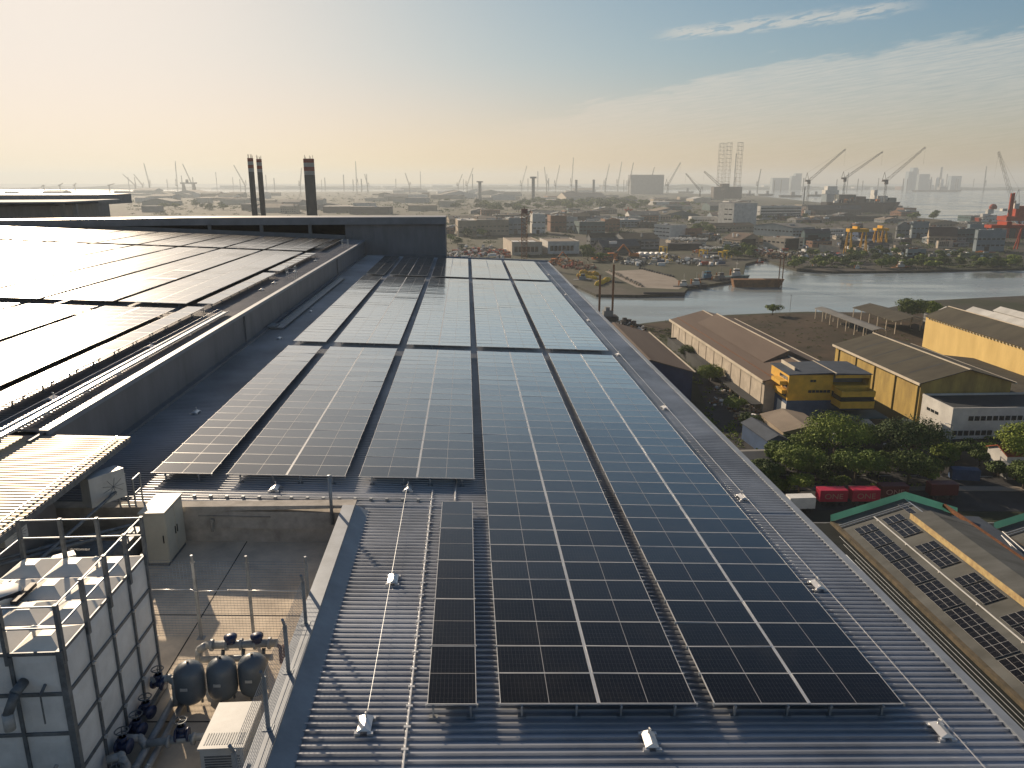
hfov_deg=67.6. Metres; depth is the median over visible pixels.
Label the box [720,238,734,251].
heap
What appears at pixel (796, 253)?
scrap heap
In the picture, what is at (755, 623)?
solar array
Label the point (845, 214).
distant building
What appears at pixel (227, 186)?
building
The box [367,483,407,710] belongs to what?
safety line
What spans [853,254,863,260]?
distant tree
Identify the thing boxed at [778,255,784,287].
timber pile cluster
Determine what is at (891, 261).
distant tree
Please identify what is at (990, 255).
scrap heap
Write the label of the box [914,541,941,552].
solar array
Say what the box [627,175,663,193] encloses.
ship hall
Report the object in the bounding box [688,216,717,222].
warehouse
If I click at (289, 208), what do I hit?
distant building
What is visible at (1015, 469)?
broadleaf tree
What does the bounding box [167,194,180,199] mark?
distant building
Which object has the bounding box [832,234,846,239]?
distant building
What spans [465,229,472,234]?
distant tree
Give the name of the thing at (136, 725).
gate valve
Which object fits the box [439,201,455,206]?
distant building
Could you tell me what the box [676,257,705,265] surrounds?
scrap heap
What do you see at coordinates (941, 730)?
roof anchor
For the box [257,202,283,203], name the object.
distant building
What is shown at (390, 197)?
distant building
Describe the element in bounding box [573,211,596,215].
distant building
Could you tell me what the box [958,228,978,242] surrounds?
warehouse
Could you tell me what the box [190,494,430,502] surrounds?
conduit
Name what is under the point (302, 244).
solar array
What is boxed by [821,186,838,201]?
ship
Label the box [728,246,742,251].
distant tree
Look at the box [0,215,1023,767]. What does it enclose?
factory building
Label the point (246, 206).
distant building
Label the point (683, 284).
tugboat
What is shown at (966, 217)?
distant building
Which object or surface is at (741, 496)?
roof anchor
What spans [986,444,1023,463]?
gate house
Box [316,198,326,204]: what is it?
distant building
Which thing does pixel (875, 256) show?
distant tree
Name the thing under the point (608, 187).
building
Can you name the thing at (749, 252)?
distant tree
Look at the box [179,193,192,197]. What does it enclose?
distant building
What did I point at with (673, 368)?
warehouse
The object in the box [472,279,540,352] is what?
solar array
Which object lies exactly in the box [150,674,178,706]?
outlet pipe
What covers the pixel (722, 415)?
yard
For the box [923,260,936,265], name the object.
distant tree
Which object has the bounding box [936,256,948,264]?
distant tree
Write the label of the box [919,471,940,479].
undergrowth tree
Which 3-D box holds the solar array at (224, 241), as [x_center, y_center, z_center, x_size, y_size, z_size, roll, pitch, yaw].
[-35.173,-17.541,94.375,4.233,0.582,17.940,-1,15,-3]
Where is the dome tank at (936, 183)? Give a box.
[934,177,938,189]
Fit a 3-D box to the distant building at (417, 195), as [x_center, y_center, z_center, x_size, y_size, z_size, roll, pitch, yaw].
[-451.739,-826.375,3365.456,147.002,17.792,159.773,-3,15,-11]
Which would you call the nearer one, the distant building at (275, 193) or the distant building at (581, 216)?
the distant building at (581, 216)
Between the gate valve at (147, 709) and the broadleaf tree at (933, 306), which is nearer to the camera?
the gate valve at (147, 709)
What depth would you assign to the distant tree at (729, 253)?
702.11 m
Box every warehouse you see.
[586,232,628,246]
[592,239,640,253]
[611,322,695,400]
[615,233,659,248]
[669,310,819,411]
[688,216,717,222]
[753,222,814,236]
[762,236,803,248]
[801,228,830,244]
[806,205,860,213]
[826,215,897,220]
[832,332,1016,421]
[852,230,880,240]
[895,222,911,237]
[922,306,1023,375]
[922,313,929,328]
[926,227,957,244]
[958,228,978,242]
[993,306,1023,319]
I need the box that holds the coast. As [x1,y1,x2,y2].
[0,184,1023,190]
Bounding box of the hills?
[0,184,1023,189]
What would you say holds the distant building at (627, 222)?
on the ground at (687, 273)
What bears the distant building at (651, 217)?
on the ground at (687, 273)
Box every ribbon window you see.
[761,208,800,208]
[761,210,800,211]
[761,213,799,214]
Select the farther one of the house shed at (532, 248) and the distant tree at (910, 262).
the house shed at (532, 248)
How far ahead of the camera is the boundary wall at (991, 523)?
145.29 m
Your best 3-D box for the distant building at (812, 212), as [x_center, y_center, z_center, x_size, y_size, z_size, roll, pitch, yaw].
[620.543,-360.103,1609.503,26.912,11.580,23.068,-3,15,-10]
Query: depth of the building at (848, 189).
7177.62 m
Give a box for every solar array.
[0,226,45,233]
[0,228,84,239]
[0,242,84,258]
[0,244,130,270]
[0,245,173,287]
[0,247,215,303]
[0,302,19,309]
[0,303,97,341]
[0,306,174,389]
[0,306,204,408]
[12,229,120,241]
[44,249,259,305]
[58,231,154,243]
[98,232,192,245]
[119,250,301,308]
[141,233,225,246]
[151,345,321,481]
[185,235,262,249]
[197,272,275,308]
[226,236,297,251]
[226,346,397,483]
[268,253,315,274]
[269,238,331,253]
[293,275,382,345]
[315,239,341,249]
[335,276,425,347]
[358,349,474,486]
[366,256,399,274]
[389,256,433,276]
[406,278,470,350]
[425,500,477,719]
[431,258,468,278]
[471,259,508,280]
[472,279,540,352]
[477,351,697,718]
[504,260,549,281]
[514,281,608,354]
[548,353,905,717]
[854,523,877,533]
[862,530,892,547]
[876,543,908,561]
[881,513,905,524]
[890,520,920,536]
[892,557,934,584]
[898,503,916,513]
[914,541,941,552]
[916,580,963,609]
[924,548,960,567]
[945,605,1019,658]
[954,572,983,586]
[965,581,1005,603]
[998,653,1023,684]
[999,610,1023,626]
[1013,625,1023,636]
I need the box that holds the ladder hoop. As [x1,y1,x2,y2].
[285,266,296,278]
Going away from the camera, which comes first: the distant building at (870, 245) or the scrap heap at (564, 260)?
the scrap heap at (564, 260)
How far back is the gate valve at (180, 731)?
16.22 m
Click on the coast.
(454, 185)
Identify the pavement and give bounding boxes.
[785,485,1023,490]
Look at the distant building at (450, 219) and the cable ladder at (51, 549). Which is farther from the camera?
the distant building at (450, 219)
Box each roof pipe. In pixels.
[839,536,1023,715]
[843,544,1023,721]
[855,560,1023,727]
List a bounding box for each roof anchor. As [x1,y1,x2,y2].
[43,392,58,401]
[189,407,201,414]
[268,481,281,492]
[354,711,375,736]
[385,570,400,585]
[402,481,413,492]
[638,727,661,751]
[660,403,669,410]
[735,491,749,501]
[807,576,827,591]
[925,718,957,741]
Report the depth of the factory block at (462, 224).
987.25 m
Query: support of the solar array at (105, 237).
on the factory building at (136, 419)
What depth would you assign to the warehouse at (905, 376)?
234.59 m
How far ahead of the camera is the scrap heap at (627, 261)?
657.49 m
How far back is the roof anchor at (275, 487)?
27.29 m
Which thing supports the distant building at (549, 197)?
on the ground at (687, 273)
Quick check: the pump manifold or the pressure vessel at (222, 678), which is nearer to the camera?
the pressure vessel at (222, 678)
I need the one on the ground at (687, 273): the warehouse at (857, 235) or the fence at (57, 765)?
the warehouse at (857, 235)
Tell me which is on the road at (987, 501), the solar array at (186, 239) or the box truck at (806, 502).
the box truck at (806, 502)
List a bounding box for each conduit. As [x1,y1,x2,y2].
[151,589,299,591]
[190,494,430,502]
[454,479,456,500]
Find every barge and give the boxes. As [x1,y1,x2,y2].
[598,259,618,321]
[730,278,783,286]
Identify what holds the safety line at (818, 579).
attached to the roof anchor
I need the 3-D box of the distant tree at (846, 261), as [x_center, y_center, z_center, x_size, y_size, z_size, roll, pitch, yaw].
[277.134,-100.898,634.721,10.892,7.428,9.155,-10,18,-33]
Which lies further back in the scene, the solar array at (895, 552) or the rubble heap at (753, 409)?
the rubble heap at (753, 409)
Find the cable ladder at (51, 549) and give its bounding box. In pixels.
[0,491,133,565]
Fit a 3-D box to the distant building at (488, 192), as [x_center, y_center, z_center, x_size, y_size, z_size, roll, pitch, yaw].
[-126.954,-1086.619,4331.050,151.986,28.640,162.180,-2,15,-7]
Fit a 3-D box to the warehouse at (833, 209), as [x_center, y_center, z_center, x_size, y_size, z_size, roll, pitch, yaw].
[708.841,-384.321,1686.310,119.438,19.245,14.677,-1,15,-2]
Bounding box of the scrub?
[127,192,1023,267]
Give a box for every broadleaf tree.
[677,344,694,354]
[696,363,726,382]
[723,395,749,408]
[738,411,763,424]
[750,458,785,480]
[764,440,793,463]
[765,304,784,314]
[771,444,827,473]
[787,432,822,450]
[796,409,878,455]
[830,445,897,483]
[849,423,886,447]
[874,413,954,450]
[882,446,944,483]
[895,298,929,321]
[921,300,942,312]
[930,442,961,460]
[993,420,1023,456]
[1006,459,1023,488]
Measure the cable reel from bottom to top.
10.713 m
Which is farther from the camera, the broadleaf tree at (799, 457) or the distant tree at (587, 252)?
the distant tree at (587, 252)
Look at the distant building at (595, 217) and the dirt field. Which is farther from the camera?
the distant building at (595, 217)
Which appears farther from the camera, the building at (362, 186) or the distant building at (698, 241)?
the building at (362, 186)
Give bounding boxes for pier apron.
[605,270,681,288]
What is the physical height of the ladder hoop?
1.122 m
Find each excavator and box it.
[608,244,629,258]
[617,245,638,258]
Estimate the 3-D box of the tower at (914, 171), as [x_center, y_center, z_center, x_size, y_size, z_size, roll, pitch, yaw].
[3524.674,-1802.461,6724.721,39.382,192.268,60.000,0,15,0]
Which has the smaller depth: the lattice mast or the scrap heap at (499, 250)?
the lattice mast
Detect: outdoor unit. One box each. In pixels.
[0,524,28,548]
[46,550,75,557]
[80,465,126,507]
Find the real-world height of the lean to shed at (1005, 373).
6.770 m
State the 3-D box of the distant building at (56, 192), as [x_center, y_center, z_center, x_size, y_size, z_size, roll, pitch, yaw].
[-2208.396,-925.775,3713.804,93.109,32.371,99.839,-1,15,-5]
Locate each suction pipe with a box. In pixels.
[131,697,173,767]
[144,704,184,767]
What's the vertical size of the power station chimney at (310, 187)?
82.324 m
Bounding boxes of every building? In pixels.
[0,194,131,218]
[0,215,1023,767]
[4,191,18,193]
[42,190,71,193]
[114,191,130,193]
[127,193,150,195]
[133,188,162,193]
[135,197,149,202]
[141,206,163,211]
[142,198,182,205]
[150,194,171,199]
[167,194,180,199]
[177,190,206,193]
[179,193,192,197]
[190,193,200,197]
[196,198,212,202]
[197,197,241,200]
[201,192,224,196]
[218,194,238,196]
[220,185,237,187]
[220,199,250,204]
[228,192,246,197]
[241,203,284,209]
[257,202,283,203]
[257,204,281,212]
[271,192,280,195]
[277,199,305,205]
[280,204,299,212]
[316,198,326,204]
[317,203,339,209]
[323,206,351,212]
[349,186,370,188]
[349,206,392,213]
[353,202,375,205]
[365,198,387,200]
[378,192,390,196]
[384,194,407,200]
[392,189,403,193]
[393,199,404,202]
[400,188,421,191]
[405,198,429,202]
[408,194,427,197]
[408,205,436,210]
[431,195,463,198]
[432,185,452,187]
[437,190,448,193]
[439,190,477,198]
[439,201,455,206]
[446,226,453,234]
[447,215,472,223]
[451,196,466,198]
[460,216,495,218]
[466,189,482,193]
[469,208,486,213]
[475,189,499,194]
[475,197,492,199]
[480,209,499,214]
[490,193,515,199]
[492,214,519,216]
[497,192,521,195]
[525,209,541,214]
[528,187,550,188]
[530,210,561,215]
[541,197,557,198]
[557,192,606,198]
[559,213,589,219]
[571,188,595,191]
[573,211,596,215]
[576,210,599,215]
[586,215,611,220]
[594,207,616,212]
[597,209,608,213]
[601,186,613,188]
[620,218,640,226]
[625,211,660,220]
[640,213,658,220]
[648,201,672,204]
[648,207,682,210]
[649,197,667,199]
[659,210,697,217]
[662,204,681,209]
[663,199,685,200]
[665,238,683,242]
[669,201,689,204]
[677,196,690,199]
[682,206,691,208]
[686,197,710,202]
[687,239,705,245]
[697,233,708,238]
[702,202,729,210]
[707,212,717,216]
[710,234,720,239]
[756,205,801,219]
[770,359,887,423]
[777,214,794,219]
[787,217,813,222]
[795,204,814,206]
[801,210,815,215]
[801,217,819,222]
[804,210,811,215]
[806,239,831,246]
[814,217,830,222]
[830,492,1023,709]
[831,212,856,215]
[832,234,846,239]
[837,188,861,189]
[841,239,872,246]
[842,225,862,227]
[852,222,862,225]
[861,242,889,249]
[870,187,881,189]
[874,217,903,222]
[880,231,891,239]
[890,210,918,215]
[893,237,911,245]
[895,186,903,189]
[896,207,916,210]
[917,219,959,226]
[919,392,1023,438]
[935,240,968,246]
[951,224,1001,228]
[957,215,977,220]
[957,236,966,241]
[959,221,981,223]
[974,215,999,221]
[994,513,1023,545]
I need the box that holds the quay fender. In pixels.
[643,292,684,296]
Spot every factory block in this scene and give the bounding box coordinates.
[455,218,476,236]
[475,218,508,234]
[506,216,525,233]
[530,213,544,233]
[547,214,566,231]
[566,215,577,229]
[574,220,604,233]
[601,218,619,231]
[612,216,643,220]
[637,220,656,227]
[653,223,686,238]
[660,214,670,220]
[685,228,701,237]
[718,202,757,224]
[821,228,845,236]
[905,248,925,259]
[909,220,929,237]
[967,223,1000,229]
[972,229,1006,250]
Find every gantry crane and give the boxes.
[180,179,196,190]
[843,226,868,252]
[872,225,888,241]
[984,221,1023,248]
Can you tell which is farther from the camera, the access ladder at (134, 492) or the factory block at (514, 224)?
the factory block at (514, 224)
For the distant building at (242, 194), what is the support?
on the ground at (687, 273)
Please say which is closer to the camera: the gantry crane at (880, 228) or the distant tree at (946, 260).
the distant tree at (946, 260)
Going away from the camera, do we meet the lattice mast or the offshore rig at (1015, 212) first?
the lattice mast
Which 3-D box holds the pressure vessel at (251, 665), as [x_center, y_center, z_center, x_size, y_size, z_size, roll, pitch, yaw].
[-6.114,6.886,18.072,0.680,1.180,0.686,0,15,0]
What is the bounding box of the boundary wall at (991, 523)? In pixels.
[813,522,993,526]
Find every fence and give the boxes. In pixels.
[53,763,251,767]
[140,554,309,639]
[228,574,310,767]
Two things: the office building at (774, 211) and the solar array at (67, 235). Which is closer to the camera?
the solar array at (67, 235)
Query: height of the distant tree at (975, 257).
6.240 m
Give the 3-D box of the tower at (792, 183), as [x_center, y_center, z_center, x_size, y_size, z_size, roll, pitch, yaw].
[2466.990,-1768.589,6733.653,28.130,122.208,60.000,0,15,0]
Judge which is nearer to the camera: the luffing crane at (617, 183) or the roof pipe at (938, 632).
the roof pipe at (938, 632)
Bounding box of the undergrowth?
[667,346,1001,489]
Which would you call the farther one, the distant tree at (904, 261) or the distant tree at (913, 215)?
the distant tree at (913, 215)
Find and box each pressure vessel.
[173,659,206,711]
[206,656,238,701]
[237,652,268,700]
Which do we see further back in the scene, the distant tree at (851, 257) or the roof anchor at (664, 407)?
the distant tree at (851, 257)
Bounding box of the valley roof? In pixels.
[951,515,1023,556]
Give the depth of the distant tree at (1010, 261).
635.02 m
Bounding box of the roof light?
[966,306,1023,326]
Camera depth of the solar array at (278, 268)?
74.38 m
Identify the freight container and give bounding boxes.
[815,486,848,505]
[848,486,880,505]
[876,482,909,497]
[925,480,959,499]
[948,466,980,480]
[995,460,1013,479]
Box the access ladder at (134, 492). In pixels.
[119,473,143,504]
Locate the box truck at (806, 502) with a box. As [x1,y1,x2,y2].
[786,493,815,512]
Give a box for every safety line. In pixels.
[0,309,217,422]
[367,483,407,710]
[541,265,984,767]
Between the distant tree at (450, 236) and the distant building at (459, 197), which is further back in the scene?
the distant building at (459, 197)
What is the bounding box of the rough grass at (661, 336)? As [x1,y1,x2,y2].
[636,314,914,357]
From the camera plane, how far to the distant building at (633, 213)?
1390.25 m
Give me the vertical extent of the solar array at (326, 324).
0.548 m
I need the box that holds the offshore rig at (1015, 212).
[996,193,1023,237]
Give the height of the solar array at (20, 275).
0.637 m
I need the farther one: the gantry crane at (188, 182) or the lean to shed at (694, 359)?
the gantry crane at (188, 182)
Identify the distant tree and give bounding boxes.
[204,204,213,207]
[447,234,455,240]
[450,203,460,206]
[452,237,462,244]
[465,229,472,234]
[479,203,487,207]
[495,204,503,209]
[512,205,520,211]
[532,203,542,207]
[566,204,575,207]
[579,244,596,251]
[581,248,594,260]
[585,201,592,207]
[593,252,609,258]
[598,202,609,206]
[632,203,641,208]
[642,199,649,204]
[688,218,695,225]
[704,226,716,231]
[712,248,723,251]
[723,250,732,258]
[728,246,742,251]
[733,250,742,255]
[745,249,753,257]
[787,259,801,268]
[796,256,808,265]
[812,257,826,262]
[817,260,829,265]
[831,256,840,264]
[839,258,850,264]
[842,254,855,259]
[846,249,858,253]
[850,261,863,265]
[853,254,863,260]
[868,248,878,253]
[871,254,879,258]
[874,259,888,267]
[881,247,889,252]
[885,258,896,267]
[890,247,901,253]
[899,259,907,264]
[907,213,918,219]
[907,260,916,265]
[914,254,927,259]
[918,259,927,263]
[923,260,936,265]
[929,213,938,218]
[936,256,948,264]
[942,258,952,262]
[950,251,959,255]
[955,258,966,264]
[969,255,979,260]
[971,260,986,265]
[977,257,989,262]
[986,258,1000,267]
[995,260,1006,267]
[1006,254,1020,258]
[1006,258,1018,266]
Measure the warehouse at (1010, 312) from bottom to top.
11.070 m
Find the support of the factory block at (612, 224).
on the ground at (687, 273)
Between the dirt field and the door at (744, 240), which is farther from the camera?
the door at (744, 240)
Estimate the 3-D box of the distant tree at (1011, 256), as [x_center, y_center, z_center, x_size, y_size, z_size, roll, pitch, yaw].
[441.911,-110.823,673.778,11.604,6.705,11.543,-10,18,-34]
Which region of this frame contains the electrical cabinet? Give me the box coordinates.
[137,493,185,565]
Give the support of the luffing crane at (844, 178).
on the ground at (687, 273)
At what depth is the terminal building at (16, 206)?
251.09 m
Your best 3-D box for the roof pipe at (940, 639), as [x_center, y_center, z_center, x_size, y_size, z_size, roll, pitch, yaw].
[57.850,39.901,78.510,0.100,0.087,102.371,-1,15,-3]
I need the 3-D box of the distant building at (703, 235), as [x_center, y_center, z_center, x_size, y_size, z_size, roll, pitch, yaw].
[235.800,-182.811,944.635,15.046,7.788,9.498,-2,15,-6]
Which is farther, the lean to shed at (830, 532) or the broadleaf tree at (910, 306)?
the broadleaf tree at (910, 306)
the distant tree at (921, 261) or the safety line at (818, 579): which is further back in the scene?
the distant tree at (921, 261)
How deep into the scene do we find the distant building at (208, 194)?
3519.43 m
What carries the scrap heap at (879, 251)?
on the ground at (687, 273)
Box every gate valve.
[110,762,124,767]
[113,726,133,753]
[127,709,147,734]
[137,692,156,718]
[149,665,167,689]
[173,716,190,742]
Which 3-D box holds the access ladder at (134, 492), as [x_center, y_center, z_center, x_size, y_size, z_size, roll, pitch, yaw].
[-12.752,3.655,25.551,0.560,1.243,0.610,-1,15,-3]
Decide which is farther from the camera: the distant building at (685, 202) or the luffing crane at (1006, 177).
the distant building at (685, 202)
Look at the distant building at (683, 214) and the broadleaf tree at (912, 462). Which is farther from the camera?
the distant building at (683, 214)
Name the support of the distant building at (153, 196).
on the ground at (687, 273)
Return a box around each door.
[742,239,755,244]
[785,238,798,248]
[808,235,817,239]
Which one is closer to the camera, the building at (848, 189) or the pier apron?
the pier apron
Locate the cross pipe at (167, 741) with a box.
[127,732,204,748]
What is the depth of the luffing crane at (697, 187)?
2882.87 m
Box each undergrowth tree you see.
[769,476,795,491]
[785,473,815,492]
[820,454,845,471]
[827,474,851,485]
[879,450,890,456]
[883,442,900,451]
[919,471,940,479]
[933,455,954,473]
[950,441,975,457]
[968,449,990,465]
[976,441,998,451]
[984,460,1008,475]
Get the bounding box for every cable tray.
[0,311,228,442]
[267,277,344,328]
[401,490,433,767]
[874,517,1023,642]
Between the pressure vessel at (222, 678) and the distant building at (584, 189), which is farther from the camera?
the distant building at (584, 189)
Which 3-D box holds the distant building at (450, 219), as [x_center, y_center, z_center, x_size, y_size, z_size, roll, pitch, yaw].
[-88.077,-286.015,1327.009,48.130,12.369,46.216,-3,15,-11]
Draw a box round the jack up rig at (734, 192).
[711,142,743,199]
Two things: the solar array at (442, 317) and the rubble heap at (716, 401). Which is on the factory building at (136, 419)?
the solar array at (442, 317)
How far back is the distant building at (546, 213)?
1504.71 m
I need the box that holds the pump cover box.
[197,701,261,767]
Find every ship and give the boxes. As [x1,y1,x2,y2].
[678,188,693,192]
[758,191,773,195]
[779,192,801,196]
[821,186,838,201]
[821,190,899,211]
[912,187,961,191]
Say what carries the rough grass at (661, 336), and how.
on the dirt field
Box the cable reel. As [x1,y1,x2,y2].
[577,258,590,270]
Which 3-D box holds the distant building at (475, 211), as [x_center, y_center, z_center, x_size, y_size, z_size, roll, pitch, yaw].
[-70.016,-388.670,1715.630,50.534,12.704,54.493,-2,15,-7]
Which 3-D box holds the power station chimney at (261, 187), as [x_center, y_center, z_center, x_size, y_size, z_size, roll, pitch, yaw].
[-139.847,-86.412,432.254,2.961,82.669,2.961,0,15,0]
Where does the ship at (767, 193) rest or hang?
on the water
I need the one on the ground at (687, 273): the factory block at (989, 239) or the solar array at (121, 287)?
the factory block at (989, 239)
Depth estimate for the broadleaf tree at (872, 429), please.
199.03 m
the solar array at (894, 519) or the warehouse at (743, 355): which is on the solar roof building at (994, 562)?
the solar array at (894, 519)
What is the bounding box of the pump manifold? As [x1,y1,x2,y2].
[195,631,282,667]
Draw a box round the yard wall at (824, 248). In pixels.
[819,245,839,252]
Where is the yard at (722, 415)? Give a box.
[695,377,785,464]
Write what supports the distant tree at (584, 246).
on the ground at (687, 273)
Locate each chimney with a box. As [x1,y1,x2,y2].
[247,154,257,215]
[256,155,265,215]
[303,155,317,215]
[939,167,942,186]
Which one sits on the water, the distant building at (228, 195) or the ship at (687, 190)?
the ship at (687, 190)
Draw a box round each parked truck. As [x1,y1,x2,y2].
[699,261,708,264]
[715,261,724,264]
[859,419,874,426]
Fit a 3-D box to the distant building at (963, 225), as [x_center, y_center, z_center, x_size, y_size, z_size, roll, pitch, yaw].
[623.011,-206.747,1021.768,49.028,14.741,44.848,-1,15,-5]
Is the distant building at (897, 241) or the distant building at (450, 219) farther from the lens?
the distant building at (450, 219)
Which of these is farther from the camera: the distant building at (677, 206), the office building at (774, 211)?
the distant building at (677, 206)
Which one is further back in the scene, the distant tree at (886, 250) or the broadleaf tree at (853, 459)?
the distant tree at (886, 250)
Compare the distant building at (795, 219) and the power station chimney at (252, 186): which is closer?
the power station chimney at (252, 186)
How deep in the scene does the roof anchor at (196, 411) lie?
35.37 m
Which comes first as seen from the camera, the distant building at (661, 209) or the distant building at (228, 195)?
the distant building at (661, 209)
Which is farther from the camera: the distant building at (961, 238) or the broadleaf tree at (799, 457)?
the distant building at (961, 238)
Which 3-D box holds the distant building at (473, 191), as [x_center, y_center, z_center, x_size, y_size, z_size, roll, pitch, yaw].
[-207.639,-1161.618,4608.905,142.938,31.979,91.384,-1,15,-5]
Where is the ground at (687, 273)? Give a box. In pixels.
[109,191,1023,521]
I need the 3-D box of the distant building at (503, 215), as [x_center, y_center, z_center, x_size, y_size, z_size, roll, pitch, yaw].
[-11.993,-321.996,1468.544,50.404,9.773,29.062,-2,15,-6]
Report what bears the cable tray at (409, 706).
on the factory building at (136, 419)
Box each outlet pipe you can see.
[106,751,130,767]
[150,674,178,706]
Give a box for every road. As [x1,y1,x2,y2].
[769,465,1021,485]
[781,490,1023,511]
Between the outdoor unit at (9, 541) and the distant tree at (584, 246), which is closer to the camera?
the outdoor unit at (9, 541)
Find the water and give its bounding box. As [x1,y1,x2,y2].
[0,189,1023,324]
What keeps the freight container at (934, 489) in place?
on the road at (987, 501)
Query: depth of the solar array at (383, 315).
61.30 m
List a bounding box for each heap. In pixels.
[447,252,473,256]
[449,249,489,256]
[474,249,509,255]
[549,257,579,265]
[561,261,596,269]
[591,254,625,260]
[612,317,645,330]
[619,257,646,265]
[648,253,680,260]
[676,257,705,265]
[692,249,712,253]
[709,397,722,405]
[714,385,736,394]
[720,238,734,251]
[727,404,760,414]
[733,411,759,418]
[741,246,780,254]
[760,252,791,258]
[784,251,812,256]
[815,252,844,256]
[867,248,893,254]
[933,249,958,255]
[972,251,991,257]
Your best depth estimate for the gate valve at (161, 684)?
17.50 m
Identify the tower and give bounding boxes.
[477,181,482,199]
[530,177,536,197]
[592,180,594,191]
[770,178,789,189]
[789,176,795,189]
[793,173,801,189]
[904,172,911,189]
[910,168,917,189]
[915,174,929,189]
[947,176,961,189]
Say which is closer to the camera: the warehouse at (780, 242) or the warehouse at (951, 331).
the warehouse at (951, 331)
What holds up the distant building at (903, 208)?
on the ground at (687, 273)
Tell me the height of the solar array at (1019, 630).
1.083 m
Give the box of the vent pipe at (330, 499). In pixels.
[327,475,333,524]
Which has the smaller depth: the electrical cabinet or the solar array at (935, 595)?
the electrical cabinet
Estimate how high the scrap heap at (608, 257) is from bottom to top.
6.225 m
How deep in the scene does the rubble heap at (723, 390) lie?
255.67 m
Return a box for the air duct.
[29,527,142,558]
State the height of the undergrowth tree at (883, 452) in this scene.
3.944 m
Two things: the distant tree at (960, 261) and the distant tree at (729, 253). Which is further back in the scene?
the distant tree at (729, 253)
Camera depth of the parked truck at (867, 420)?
214.27 m
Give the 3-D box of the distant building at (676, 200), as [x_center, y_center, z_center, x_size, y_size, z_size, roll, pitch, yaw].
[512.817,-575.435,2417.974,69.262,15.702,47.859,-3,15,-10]
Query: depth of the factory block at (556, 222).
1089.93 m
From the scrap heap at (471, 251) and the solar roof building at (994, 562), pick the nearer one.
the solar roof building at (994, 562)
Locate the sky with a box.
[0,0,1023,183]
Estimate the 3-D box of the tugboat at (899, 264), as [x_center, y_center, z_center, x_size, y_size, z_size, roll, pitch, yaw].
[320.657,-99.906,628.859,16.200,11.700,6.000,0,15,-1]
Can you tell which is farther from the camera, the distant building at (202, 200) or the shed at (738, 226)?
the distant building at (202, 200)
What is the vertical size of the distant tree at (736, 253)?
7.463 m
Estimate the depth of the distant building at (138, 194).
4077.08 m
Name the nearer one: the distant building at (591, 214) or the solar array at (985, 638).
the solar array at (985, 638)
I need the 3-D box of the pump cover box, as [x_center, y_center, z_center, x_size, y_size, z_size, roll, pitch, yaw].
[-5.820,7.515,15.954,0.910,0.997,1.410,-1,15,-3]
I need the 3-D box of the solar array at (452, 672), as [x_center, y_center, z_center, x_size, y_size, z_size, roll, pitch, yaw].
[-1.576,5.564,21.288,1.110,0.441,10.710,-1,15,-3]
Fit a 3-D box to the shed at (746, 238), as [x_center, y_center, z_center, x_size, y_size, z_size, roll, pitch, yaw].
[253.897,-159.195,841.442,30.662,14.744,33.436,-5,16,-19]
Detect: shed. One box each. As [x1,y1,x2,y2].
[503,237,541,254]
[540,238,579,253]
[667,243,701,249]
[667,337,720,380]
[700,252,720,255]
[705,222,753,231]
[722,232,762,246]
[741,417,789,448]
[760,408,827,445]
[814,307,886,335]
[815,523,1023,729]
[852,303,925,333]
[853,246,861,250]
[893,244,919,251]
[936,240,952,247]
[944,355,1023,391]
[957,252,998,256]
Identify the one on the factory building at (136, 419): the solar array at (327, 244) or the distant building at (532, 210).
the solar array at (327, 244)
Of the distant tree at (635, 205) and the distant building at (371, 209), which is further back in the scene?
the distant tree at (635, 205)
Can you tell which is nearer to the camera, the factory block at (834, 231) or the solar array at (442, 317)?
the solar array at (442, 317)
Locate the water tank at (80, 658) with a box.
[0,516,167,767]
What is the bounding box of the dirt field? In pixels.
[634,312,924,360]
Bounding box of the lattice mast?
[521,207,532,258]
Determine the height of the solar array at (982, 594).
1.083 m
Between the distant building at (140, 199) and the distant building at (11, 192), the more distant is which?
the distant building at (11, 192)
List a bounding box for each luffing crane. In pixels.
[175,161,178,191]
[616,162,621,189]
[627,163,633,191]
[665,163,680,193]
[685,173,702,196]
[704,171,726,201]
[805,149,845,205]
[841,151,882,193]
[881,147,925,213]
[982,166,986,193]
[994,152,1018,221]
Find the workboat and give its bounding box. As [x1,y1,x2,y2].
[975,204,1005,221]
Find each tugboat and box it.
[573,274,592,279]
[673,280,694,286]
[687,278,707,288]
[698,263,711,279]
[708,275,722,280]
[710,267,729,279]
[725,260,749,277]
[891,257,910,267]
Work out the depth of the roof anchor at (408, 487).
27.77 m
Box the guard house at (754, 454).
[740,449,779,463]
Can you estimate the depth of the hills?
7845.81 m
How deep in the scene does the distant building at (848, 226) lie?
1104.45 m
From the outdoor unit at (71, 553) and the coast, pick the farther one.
the coast
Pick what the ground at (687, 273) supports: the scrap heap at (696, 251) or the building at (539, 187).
the scrap heap at (696, 251)
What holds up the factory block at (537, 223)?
on the ground at (687, 273)
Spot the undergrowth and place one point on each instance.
(828, 446)
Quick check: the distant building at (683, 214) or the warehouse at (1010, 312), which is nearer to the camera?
the warehouse at (1010, 312)
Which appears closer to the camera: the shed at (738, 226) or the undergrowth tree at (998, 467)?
the undergrowth tree at (998, 467)
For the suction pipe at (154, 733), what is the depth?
16.66 m
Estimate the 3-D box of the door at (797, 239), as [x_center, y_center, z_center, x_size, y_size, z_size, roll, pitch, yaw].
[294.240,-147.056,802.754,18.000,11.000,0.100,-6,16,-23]

